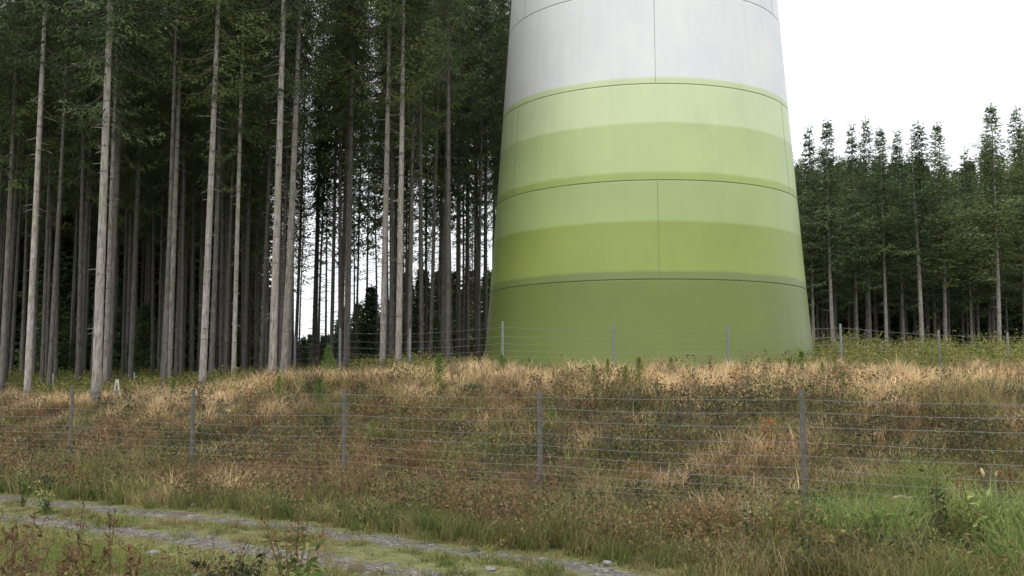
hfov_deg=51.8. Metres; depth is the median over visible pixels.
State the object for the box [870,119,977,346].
spruce tree
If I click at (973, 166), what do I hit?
spruce tree
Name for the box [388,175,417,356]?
spruce tree
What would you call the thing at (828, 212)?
spruce tree
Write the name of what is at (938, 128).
spruce tree
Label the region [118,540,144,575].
tall weed
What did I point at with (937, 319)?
spruce tree
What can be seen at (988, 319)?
spruce tree
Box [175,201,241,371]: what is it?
spruce tree
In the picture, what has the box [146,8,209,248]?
spruce tree
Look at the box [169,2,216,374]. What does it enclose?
spruce tree
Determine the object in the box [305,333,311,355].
young spruce
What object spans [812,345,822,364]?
conifer sapling
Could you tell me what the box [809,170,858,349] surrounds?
spruce tree
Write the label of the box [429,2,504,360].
spruce tree
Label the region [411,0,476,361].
spruce tree
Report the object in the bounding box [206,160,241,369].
spruce tree
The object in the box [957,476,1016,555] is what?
tall weed
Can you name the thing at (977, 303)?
spruce tree
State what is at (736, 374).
tall weed
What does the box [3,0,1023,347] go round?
sky
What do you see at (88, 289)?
spruce tree
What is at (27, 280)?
spruce tree
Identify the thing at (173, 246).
spruce tree
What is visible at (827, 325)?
spruce tree
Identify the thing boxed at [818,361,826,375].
conifer seedling
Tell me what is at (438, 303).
spruce tree
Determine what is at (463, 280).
spruce tree
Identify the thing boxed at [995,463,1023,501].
tall weed
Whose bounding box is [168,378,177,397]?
conifer seedling
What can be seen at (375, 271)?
spruce tree
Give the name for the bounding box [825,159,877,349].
spruce tree
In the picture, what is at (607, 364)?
conifer seedling
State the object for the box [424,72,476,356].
spruce tree
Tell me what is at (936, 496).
tall weed
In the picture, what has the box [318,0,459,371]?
spruce tree
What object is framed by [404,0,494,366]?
spruce tree
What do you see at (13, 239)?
spruce tree
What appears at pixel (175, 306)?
spruce tree
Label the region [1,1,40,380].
spruce tree
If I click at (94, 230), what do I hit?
spruce tree
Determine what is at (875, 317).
spruce tree
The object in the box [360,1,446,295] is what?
spruce tree
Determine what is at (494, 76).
spruce tree
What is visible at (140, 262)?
spruce tree
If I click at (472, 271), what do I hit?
spruce tree
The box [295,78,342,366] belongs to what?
spruce tree
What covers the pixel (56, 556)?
meadow grass
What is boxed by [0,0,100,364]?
spruce tree
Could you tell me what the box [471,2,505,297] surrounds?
spruce tree
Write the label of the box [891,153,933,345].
spruce tree
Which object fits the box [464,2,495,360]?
spruce tree
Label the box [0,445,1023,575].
green grass
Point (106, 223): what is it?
spruce tree
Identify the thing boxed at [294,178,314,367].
spruce tree
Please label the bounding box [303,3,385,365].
spruce tree
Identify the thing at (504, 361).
conifer seedling
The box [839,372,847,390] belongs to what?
conifer seedling
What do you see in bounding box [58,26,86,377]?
spruce tree
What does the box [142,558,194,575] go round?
tall weed
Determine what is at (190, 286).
spruce tree
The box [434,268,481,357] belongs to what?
young spruce
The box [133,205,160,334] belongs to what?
spruce tree
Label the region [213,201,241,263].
spruce tree
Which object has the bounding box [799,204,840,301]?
spruce tree
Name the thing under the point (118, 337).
young spruce
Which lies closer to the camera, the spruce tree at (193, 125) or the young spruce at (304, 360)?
the spruce tree at (193, 125)
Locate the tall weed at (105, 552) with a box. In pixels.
[60,535,113,575]
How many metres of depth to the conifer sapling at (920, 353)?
40.87 m
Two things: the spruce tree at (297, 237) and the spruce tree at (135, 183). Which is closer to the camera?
the spruce tree at (135, 183)
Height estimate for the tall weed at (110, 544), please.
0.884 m
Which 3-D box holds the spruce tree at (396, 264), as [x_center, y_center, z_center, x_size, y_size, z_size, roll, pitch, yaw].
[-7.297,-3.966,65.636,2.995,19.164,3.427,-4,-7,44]
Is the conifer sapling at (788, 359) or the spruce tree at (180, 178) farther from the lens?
the spruce tree at (180, 178)
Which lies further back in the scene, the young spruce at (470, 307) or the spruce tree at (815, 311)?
the spruce tree at (815, 311)
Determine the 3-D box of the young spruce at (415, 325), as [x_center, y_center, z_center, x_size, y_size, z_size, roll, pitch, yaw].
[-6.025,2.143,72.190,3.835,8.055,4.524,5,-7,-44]
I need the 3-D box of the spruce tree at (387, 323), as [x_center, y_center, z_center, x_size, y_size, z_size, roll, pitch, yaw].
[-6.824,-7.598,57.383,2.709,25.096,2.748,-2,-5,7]
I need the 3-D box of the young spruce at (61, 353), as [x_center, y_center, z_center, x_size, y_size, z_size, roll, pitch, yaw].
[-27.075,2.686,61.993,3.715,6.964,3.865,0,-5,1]
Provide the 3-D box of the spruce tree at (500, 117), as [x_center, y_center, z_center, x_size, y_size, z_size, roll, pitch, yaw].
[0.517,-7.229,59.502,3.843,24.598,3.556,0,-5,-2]
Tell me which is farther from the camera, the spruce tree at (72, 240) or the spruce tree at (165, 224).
the spruce tree at (72, 240)
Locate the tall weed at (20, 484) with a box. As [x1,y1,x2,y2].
[15,464,38,506]
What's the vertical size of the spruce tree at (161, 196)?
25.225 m
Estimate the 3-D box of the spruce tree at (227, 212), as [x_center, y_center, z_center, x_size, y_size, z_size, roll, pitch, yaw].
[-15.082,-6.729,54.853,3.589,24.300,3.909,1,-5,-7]
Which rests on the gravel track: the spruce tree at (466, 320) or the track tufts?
the track tufts
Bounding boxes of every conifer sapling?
[270,375,286,402]
[311,377,328,405]
[320,345,336,375]
[428,354,448,386]
[497,354,503,372]
[590,364,597,382]
[620,365,630,385]
[628,356,646,389]
[786,357,791,369]
[796,351,808,368]
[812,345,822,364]
[876,351,884,364]
[915,351,924,365]
[971,342,983,361]
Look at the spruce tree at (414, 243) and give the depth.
62.53 m
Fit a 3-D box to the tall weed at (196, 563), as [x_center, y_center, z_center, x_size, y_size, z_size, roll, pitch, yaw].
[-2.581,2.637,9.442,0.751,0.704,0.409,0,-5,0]
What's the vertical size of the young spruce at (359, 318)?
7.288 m
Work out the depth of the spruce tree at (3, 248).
63.05 m
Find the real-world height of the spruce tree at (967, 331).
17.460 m
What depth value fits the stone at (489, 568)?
11.70 m
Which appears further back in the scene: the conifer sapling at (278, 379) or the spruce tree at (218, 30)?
the spruce tree at (218, 30)
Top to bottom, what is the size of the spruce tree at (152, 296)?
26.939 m
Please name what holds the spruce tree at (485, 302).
on the ground at (496, 391)
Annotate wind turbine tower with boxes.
[484,0,813,372]
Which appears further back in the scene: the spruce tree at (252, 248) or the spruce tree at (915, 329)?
the spruce tree at (915, 329)
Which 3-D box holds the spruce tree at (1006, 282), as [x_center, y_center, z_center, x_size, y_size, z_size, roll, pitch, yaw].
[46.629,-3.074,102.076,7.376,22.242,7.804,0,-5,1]
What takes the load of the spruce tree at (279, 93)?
on the ground at (496, 391)
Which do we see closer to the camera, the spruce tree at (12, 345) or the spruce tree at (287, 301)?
the spruce tree at (287, 301)
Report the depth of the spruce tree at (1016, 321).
105.22 m
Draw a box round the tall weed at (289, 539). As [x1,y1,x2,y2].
[256,495,332,575]
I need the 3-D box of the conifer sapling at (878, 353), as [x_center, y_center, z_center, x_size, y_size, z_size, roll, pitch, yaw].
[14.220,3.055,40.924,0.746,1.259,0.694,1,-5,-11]
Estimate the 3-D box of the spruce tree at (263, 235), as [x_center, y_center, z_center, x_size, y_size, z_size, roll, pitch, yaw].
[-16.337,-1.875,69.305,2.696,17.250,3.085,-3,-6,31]
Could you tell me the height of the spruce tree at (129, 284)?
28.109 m
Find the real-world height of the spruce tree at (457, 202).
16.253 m
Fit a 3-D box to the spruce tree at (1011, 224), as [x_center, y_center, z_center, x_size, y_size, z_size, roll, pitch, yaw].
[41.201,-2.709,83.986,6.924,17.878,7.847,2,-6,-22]
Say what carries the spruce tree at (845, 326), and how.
on the ground at (496, 391)
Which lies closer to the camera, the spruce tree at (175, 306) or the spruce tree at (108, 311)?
the spruce tree at (108, 311)
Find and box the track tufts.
[0,497,712,575]
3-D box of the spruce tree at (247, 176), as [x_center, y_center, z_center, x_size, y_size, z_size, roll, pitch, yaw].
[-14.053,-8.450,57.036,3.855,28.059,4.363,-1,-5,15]
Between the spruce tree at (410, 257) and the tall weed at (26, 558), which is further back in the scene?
the spruce tree at (410, 257)
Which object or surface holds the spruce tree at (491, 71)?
on the ground at (496, 391)
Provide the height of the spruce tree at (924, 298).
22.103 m
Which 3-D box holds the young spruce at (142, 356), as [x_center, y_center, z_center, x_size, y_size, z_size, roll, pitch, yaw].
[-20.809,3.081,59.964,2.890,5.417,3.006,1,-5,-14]
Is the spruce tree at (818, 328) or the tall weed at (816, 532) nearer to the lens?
the tall weed at (816, 532)
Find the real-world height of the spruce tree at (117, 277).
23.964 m
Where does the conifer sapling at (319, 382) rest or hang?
on the ground at (496, 391)
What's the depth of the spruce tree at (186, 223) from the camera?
64.01 m
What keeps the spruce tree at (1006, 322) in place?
on the ground at (496, 391)
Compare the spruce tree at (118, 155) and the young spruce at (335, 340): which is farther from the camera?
the young spruce at (335, 340)
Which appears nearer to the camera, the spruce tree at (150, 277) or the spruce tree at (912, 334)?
the spruce tree at (150, 277)
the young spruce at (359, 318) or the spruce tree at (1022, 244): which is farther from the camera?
the young spruce at (359, 318)
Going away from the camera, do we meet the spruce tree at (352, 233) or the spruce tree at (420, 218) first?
the spruce tree at (420, 218)
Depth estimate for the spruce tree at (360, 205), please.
62.67 m
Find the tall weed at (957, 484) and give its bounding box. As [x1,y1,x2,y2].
[951,472,978,508]
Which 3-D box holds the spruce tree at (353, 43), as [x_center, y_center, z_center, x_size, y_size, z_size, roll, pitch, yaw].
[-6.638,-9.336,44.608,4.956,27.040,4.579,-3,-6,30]
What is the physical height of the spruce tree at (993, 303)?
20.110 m
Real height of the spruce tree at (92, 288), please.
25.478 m
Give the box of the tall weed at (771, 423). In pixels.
[759,417,775,450]
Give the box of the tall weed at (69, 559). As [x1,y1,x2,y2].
[30,547,80,575]
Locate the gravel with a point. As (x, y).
(311, 532)
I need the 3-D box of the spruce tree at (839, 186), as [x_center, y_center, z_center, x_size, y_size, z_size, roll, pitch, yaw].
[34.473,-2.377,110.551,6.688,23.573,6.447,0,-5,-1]
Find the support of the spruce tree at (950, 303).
on the ground at (496, 391)
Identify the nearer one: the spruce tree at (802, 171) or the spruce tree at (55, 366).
the spruce tree at (55, 366)
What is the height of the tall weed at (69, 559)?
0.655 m
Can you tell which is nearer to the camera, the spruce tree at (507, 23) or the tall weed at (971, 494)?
the tall weed at (971, 494)
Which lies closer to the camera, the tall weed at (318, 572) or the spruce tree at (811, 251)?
the tall weed at (318, 572)
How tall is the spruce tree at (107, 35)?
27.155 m
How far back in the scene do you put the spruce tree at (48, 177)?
46.20 m
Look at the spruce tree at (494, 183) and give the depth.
64.12 m
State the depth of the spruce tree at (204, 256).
69.03 m
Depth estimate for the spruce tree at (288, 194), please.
55.28 m
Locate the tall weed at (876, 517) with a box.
[864,495,918,554]
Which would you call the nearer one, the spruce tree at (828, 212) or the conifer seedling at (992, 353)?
the conifer seedling at (992, 353)
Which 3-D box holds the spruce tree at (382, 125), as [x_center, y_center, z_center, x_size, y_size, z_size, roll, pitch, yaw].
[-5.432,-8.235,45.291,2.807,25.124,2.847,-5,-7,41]
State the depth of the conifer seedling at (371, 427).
25.69 m
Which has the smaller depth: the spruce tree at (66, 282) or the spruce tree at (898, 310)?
the spruce tree at (66, 282)
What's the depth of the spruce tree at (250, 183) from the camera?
53.07 m
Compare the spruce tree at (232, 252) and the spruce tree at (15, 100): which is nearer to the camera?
the spruce tree at (15, 100)
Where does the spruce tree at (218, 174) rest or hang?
on the ground at (496, 391)
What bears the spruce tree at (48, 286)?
on the ground at (496, 391)
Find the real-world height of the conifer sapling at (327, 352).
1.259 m
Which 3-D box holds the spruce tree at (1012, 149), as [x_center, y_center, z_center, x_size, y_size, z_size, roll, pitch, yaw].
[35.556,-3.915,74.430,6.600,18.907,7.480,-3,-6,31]
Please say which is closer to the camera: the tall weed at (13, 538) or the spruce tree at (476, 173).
the tall weed at (13, 538)
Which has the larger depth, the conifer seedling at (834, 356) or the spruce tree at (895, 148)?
the spruce tree at (895, 148)
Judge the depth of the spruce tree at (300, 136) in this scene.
43.91 m
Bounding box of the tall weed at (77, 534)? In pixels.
[62,497,91,573]
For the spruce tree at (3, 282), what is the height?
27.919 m
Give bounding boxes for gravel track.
[0,492,737,575]
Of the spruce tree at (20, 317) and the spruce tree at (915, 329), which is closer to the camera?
the spruce tree at (20, 317)
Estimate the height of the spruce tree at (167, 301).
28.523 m
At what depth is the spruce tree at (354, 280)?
69.85 m
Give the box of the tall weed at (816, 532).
[800,518,846,565]
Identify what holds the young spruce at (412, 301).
on the ground at (496, 391)
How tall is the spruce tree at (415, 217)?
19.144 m
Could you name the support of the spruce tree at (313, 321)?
on the ground at (496, 391)
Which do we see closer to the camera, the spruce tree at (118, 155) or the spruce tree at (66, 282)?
the spruce tree at (118, 155)
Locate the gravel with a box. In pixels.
[2,496,664,575]
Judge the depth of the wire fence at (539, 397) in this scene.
18.22 m
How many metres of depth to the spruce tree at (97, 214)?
67.10 m
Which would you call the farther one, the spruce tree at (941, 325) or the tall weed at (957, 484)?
the spruce tree at (941, 325)
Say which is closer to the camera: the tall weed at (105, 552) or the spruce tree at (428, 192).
the tall weed at (105, 552)
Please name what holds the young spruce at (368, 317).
on the ground at (496, 391)
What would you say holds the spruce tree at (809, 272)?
on the ground at (496, 391)
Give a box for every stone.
[145,550,158,556]
[485,566,495,570]
[602,560,610,564]
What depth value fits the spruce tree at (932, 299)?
81.15 m
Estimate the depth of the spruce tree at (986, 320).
104.99 m
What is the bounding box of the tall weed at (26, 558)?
[0,526,75,575]
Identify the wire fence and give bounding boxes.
[0,385,1023,520]
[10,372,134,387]
[265,321,1022,372]
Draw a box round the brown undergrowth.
[0,349,1023,575]
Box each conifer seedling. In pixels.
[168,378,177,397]
[365,419,377,442]
[501,357,508,373]
[524,357,533,372]
[603,358,611,376]
[667,357,675,372]
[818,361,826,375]
[829,355,837,375]
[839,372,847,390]
[987,349,999,371]
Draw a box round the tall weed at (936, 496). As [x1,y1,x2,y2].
[918,457,951,545]
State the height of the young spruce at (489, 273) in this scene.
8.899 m
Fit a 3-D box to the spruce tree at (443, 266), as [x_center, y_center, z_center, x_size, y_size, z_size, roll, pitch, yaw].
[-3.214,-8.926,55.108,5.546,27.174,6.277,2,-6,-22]
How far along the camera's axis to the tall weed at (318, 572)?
8.88 m
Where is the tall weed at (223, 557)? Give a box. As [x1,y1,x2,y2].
[207,538,267,575]
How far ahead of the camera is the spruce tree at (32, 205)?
62.58 m
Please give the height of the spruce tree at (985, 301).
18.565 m
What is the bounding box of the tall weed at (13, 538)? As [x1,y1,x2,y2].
[0,512,50,575]
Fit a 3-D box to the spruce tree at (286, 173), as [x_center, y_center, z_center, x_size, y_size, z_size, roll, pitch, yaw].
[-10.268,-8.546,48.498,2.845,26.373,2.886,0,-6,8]
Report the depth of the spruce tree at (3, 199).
66.87 m
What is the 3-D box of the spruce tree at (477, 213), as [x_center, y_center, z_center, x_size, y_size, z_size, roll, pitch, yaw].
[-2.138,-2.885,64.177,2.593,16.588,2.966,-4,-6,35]
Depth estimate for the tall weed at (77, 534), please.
11.58 m
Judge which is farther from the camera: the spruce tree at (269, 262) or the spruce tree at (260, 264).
the spruce tree at (269, 262)
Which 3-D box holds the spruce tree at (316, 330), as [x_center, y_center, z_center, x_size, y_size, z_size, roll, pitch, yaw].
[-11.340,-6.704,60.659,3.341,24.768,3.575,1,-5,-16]
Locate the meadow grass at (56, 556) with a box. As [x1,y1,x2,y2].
[0,513,338,575]
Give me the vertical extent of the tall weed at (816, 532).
0.636 m
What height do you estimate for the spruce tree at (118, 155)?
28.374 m
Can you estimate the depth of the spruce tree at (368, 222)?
57.59 m
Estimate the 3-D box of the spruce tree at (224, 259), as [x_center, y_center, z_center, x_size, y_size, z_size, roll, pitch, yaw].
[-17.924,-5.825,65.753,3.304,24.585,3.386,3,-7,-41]
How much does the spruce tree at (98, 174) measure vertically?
26.748 m
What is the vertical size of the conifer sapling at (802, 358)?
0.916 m
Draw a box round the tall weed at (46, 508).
[32,480,52,514]
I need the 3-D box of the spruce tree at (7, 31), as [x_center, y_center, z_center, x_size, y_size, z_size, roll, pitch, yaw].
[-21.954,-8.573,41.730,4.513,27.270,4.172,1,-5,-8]
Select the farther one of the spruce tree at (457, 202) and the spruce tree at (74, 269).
the spruce tree at (74, 269)
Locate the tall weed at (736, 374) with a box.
[730,363,741,383]
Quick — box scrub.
[5,322,1023,398]
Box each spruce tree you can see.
[0,0,34,257]
[0,0,64,389]
[0,0,75,395]
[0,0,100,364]
[0,0,106,399]
[0,2,13,118]
[0,2,19,115]
[0,5,15,225]
[0,10,18,226]
[0,16,25,252]
[0,33,25,277]
[0,35,31,325]
[0,195,24,344]
[0,202,41,371]
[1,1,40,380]
[1,126,57,323]
[5,22,46,372]
[6,82,77,366]
[9,195,44,369]
[9,195,52,363]
[12,163,56,369]
[12,196,48,341]
[15,114,94,372]
[17,0,86,391]
[19,80,64,240]
[20,0,100,389]
[20,0,205,404]
[20,48,85,374]
[24,161,62,256]
[25,4,89,383]
[27,134,65,374]
[30,1,137,383]
[31,0,130,388]
[35,0,178,389]
[46,131,80,288]
[54,0,186,384]
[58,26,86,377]
[58,168,151,370]
[62,143,95,370]
[63,22,108,373]
[65,149,94,367]
[67,20,110,374]
[67,78,108,346]
[68,150,99,272]
[71,20,133,379]
[74,132,142,287]
[74,201,158,372]
[92,13,145,337]
[92,167,140,288]
[94,2,182,379]
[94,23,161,376]
[99,0,172,380]
[99,164,141,371]
[108,44,152,376]
[108,92,167,373]
[118,84,156,368]
[119,98,166,309]
[122,219,157,303]
[125,0,189,380]
[127,0,211,380]
[128,0,227,391]
[133,125,177,304]
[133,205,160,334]
[135,0,231,385]
[135,0,293,383]
[137,123,237,371]
[137,182,197,363]
[139,147,178,307]
[140,35,201,373]
[141,132,179,364]
[144,135,205,339]
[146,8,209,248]
[149,0,217,376]
[149,11,226,378]
[155,0,211,377]
[155,77,214,369]
[157,136,206,366]
[167,174,214,371]
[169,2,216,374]
[172,210,198,370]
[175,0,272,374]
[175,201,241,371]
[176,186,200,370]
[177,42,225,370]
[180,0,293,377]
[187,202,272,367]
[188,12,231,370]
[189,1,256,375]
[191,52,220,371]
[195,29,259,348]
[195,124,232,292]
[197,118,253,369]
[201,1,263,375]
[206,0,285,374]
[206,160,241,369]
[207,140,263,368]
[211,0,341,378]
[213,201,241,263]
[214,42,267,368]
[224,8,275,331]
[228,0,320,374]
[229,102,273,369]
[231,254,270,361]
[234,164,273,255]
[234,168,270,368]
[235,16,313,369]
[241,15,283,372]
[244,0,356,376]
[247,0,341,368]
[250,158,282,365]
[251,15,316,338]
[251,161,272,337]
[251,189,272,307]
[255,154,295,337]
[256,8,316,371]
[257,32,309,366]
[267,93,314,291]
[282,150,314,363]
[283,0,333,365]
[292,0,409,369]
[293,0,399,367]
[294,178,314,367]
[295,40,333,368]
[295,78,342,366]
[297,0,333,364]
[302,0,381,364]
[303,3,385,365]
[304,135,342,362]
[306,0,370,369]
[315,100,367,353]
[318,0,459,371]
[321,19,374,289]
[323,44,370,174]
[324,150,367,355]
[335,158,372,362]
[343,14,380,362]
[351,0,453,369]
[354,0,418,322]
[355,1,445,364]
[355,104,381,342]
[355,118,389,357]
[357,85,405,345]
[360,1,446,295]
[362,56,425,311]
[363,0,461,359]
[364,48,408,356]
[367,142,416,328]
[370,189,418,341]
[373,42,434,354]
[375,0,453,361]
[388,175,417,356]
[396,71,439,357]
[396,170,429,344]
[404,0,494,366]
[405,1,494,269]
[407,0,505,357]
[408,0,501,358]
[409,3,438,354]
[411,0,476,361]
[413,182,437,298]
[414,140,455,353]
[416,4,467,353]
[417,114,462,351]
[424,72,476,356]
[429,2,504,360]
[432,79,480,367]
[436,60,489,357]
[453,0,508,360]
[454,143,495,358]
[461,191,488,337]
[464,0,507,358]
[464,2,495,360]
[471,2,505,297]
[472,0,509,215]
[479,0,511,193]
[482,0,509,276]
[487,6,509,245]
[490,5,510,197]
[793,156,821,268]
[794,125,851,346]
[794,156,837,319]
[795,173,842,289]
[797,156,809,202]
[797,201,828,320]
[798,187,829,343]
[799,119,894,345]
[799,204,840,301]
[805,147,845,348]
[805,167,842,343]
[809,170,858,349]
[810,164,861,344]
[811,159,861,350]
[812,167,874,339]
[816,157,890,347]
[820,155,872,335]
[822,121,891,348]
[824,162,916,348]
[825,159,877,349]
[829,166,883,350]
[830,180,858,339]
[832,116,910,346]
[839,155,863,350]
[840,127,931,349]
[848,172,912,350]
[856,161,882,343]
[859,150,915,348]
[860,172,913,350]
[863,153,940,347]
[865,124,941,346]
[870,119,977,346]
[881,121,982,349]
[882,156,967,335]
[890,155,942,347]
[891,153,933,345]
[891,171,921,345]
[893,159,914,347]
[894,176,972,341]
[908,178,964,343]
[914,160,963,347]
[915,193,966,327]
[916,149,931,340]
[916,179,965,348]
[922,193,981,347]
[930,171,1009,341]
[931,171,1015,341]
[933,103,1023,343]
[937,146,1003,351]
[949,165,995,349]
[951,172,965,345]
[952,134,1022,347]
[954,167,1016,343]
[958,165,984,333]
[965,154,1011,350]
[966,103,1023,337]
[967,157,978,182]
[974,293,1019,348]
[979,148,1020,345]
[979,158,1022,320]
[987,126,1023,279]
[994,153,1022,285]
[997,158,1013,342]
[999,127,1023,306]
[1001,168,1022,346]
[1001,169,1023,342]
[1001,245,1022,318]
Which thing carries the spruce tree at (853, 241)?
on the ground at (496, 391)
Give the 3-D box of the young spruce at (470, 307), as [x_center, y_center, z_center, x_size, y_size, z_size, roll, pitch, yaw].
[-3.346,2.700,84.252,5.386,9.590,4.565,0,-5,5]
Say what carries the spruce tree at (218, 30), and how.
on the ground at (496, 391)
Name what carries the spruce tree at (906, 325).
on the ground at (496, 391)
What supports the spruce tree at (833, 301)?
on the ground at (496, 391)
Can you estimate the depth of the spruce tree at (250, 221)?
73.65 m
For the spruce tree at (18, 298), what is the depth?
77.32 m
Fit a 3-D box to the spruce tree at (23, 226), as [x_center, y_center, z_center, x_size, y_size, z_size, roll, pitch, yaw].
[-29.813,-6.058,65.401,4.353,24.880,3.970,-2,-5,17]
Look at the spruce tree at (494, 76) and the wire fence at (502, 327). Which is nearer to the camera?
the wire fence at (502, 327)
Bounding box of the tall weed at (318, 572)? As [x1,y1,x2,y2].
[282,542,331,575]
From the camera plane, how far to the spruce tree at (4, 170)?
64.90 m
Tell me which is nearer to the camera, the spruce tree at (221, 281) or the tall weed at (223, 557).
the tall weed at (223, 557)
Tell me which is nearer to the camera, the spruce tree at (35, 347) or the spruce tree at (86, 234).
the spruce tree at (86, 234)
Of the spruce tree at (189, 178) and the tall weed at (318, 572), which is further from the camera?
the spruce tree at (189, 178)
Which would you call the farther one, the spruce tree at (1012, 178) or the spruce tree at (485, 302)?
the spruce tree at (1012, 178)
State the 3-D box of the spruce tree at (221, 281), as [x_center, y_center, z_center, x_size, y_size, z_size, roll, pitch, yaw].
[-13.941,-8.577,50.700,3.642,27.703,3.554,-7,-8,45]
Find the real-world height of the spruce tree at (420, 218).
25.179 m
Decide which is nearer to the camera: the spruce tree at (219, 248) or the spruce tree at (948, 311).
the spruce tree at (219, 248)
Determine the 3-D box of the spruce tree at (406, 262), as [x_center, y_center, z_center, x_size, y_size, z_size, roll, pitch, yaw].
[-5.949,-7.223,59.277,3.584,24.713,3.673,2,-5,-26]
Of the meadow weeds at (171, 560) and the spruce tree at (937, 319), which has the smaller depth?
the meadow weeds at (171, 560)
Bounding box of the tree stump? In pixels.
[980,468,1005,508]
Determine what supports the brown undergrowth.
on the ground at (496, 391)
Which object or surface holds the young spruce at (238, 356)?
on the ground at (496, 391)
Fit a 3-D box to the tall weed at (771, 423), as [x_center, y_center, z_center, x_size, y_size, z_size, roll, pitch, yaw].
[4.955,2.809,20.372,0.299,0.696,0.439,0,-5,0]
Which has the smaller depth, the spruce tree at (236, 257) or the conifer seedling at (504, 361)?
the conifer seedling at (504, 361)
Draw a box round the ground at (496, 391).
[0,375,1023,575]
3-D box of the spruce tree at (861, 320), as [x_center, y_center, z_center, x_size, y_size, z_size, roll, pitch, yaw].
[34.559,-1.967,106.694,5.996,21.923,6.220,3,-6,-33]
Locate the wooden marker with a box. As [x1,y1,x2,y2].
[112,379,120,400]
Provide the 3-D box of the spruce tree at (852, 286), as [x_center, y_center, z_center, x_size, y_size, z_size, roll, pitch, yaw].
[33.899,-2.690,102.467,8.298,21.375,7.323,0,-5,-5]
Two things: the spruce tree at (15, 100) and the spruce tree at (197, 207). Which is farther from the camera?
the spruce tree at (197, 207)
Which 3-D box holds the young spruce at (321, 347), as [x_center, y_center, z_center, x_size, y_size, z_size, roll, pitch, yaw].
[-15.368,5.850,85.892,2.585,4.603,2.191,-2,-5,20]
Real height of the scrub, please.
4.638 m
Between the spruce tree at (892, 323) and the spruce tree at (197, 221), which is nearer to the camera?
the spruce tree at (197, 221)
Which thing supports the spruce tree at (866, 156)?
on the ground at (496, 391)
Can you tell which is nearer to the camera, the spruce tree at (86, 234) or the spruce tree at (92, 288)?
the spruce tree at (86, 234)
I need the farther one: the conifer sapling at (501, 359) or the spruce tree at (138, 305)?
the spruce tree at (138, 305)
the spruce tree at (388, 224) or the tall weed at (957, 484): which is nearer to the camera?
the tall weed at (957, 484)
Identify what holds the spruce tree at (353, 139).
on the ground at (496, 391)
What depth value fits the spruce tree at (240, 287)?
78.20 m
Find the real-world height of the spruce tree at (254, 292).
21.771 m
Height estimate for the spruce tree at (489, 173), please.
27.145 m
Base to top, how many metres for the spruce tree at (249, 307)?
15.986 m
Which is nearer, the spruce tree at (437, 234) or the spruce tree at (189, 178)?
the spruce tree at (189, 178)
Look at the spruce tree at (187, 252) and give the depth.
65.98 m
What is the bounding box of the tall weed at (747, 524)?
[738,502,760,552]
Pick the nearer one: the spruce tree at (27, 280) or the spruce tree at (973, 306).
the spruce tree at (27, 280)
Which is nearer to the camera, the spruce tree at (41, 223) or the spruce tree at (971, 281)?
the spruce tree at (41, 223)
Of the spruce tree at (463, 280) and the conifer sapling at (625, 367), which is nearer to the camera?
the conifer sapling at (625, 367)
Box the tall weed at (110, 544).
[102,503,122,575]
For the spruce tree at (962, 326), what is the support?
on the ground at (496, 391)
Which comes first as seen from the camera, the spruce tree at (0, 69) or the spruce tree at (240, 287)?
the spruce tree at (0, 69)
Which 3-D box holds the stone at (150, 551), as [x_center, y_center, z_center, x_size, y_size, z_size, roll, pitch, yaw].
[-4.458,3.301,13.091,0.175,0.094,0.137,5,-7,-44]
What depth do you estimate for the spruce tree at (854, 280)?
76.60 m
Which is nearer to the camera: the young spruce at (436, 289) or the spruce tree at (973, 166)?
the young spruce at (436, 289)
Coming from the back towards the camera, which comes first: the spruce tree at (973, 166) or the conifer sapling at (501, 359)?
the spruce tree at (973, 166)
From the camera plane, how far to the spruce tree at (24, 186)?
60.44 m
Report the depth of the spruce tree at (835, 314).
85.61 m
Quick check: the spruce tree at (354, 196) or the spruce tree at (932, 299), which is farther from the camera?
the spruce tree at (932, 299)
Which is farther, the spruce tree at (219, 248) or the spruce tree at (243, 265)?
the spruce tree at (219, 248)
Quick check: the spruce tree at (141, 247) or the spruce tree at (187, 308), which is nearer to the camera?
the spruce tree at (141, 247)
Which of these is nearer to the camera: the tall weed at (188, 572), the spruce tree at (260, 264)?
the tall weed at (188, 572)
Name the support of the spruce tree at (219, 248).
on the ground at (496, 391)
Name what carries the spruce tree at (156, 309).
on the ground at (496, 391)
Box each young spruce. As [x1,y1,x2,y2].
[14,276,75,381]
[102,295,156,375]
[118,295,161,375]
[230,298,264,371]
[297,334,310,366]
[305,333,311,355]
[320,335,333,363]
[328,315,351,364]
[335,298,364,366]
[350,280,380,363]
[402,269,455,357]
[402,274,416,348]
[427,262,452,339]
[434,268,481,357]
[461,263,481,351]
[469,261,491,356]
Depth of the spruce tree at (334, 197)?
54.53 m
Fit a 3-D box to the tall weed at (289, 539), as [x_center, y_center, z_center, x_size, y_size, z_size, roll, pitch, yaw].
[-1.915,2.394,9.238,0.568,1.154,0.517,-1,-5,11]
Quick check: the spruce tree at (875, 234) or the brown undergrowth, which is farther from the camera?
the spruce tree at (875, 234)
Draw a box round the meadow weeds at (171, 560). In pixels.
[0,520,451,575]
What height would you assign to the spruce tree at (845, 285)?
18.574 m
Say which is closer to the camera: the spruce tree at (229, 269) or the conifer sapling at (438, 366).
the conifer sapling at (438, 366)
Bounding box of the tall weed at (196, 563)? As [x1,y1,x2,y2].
[183,541,266,575]
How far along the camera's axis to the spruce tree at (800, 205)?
86.39 m
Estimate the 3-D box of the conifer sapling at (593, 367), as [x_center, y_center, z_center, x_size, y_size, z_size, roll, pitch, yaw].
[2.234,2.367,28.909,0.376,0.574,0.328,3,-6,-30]

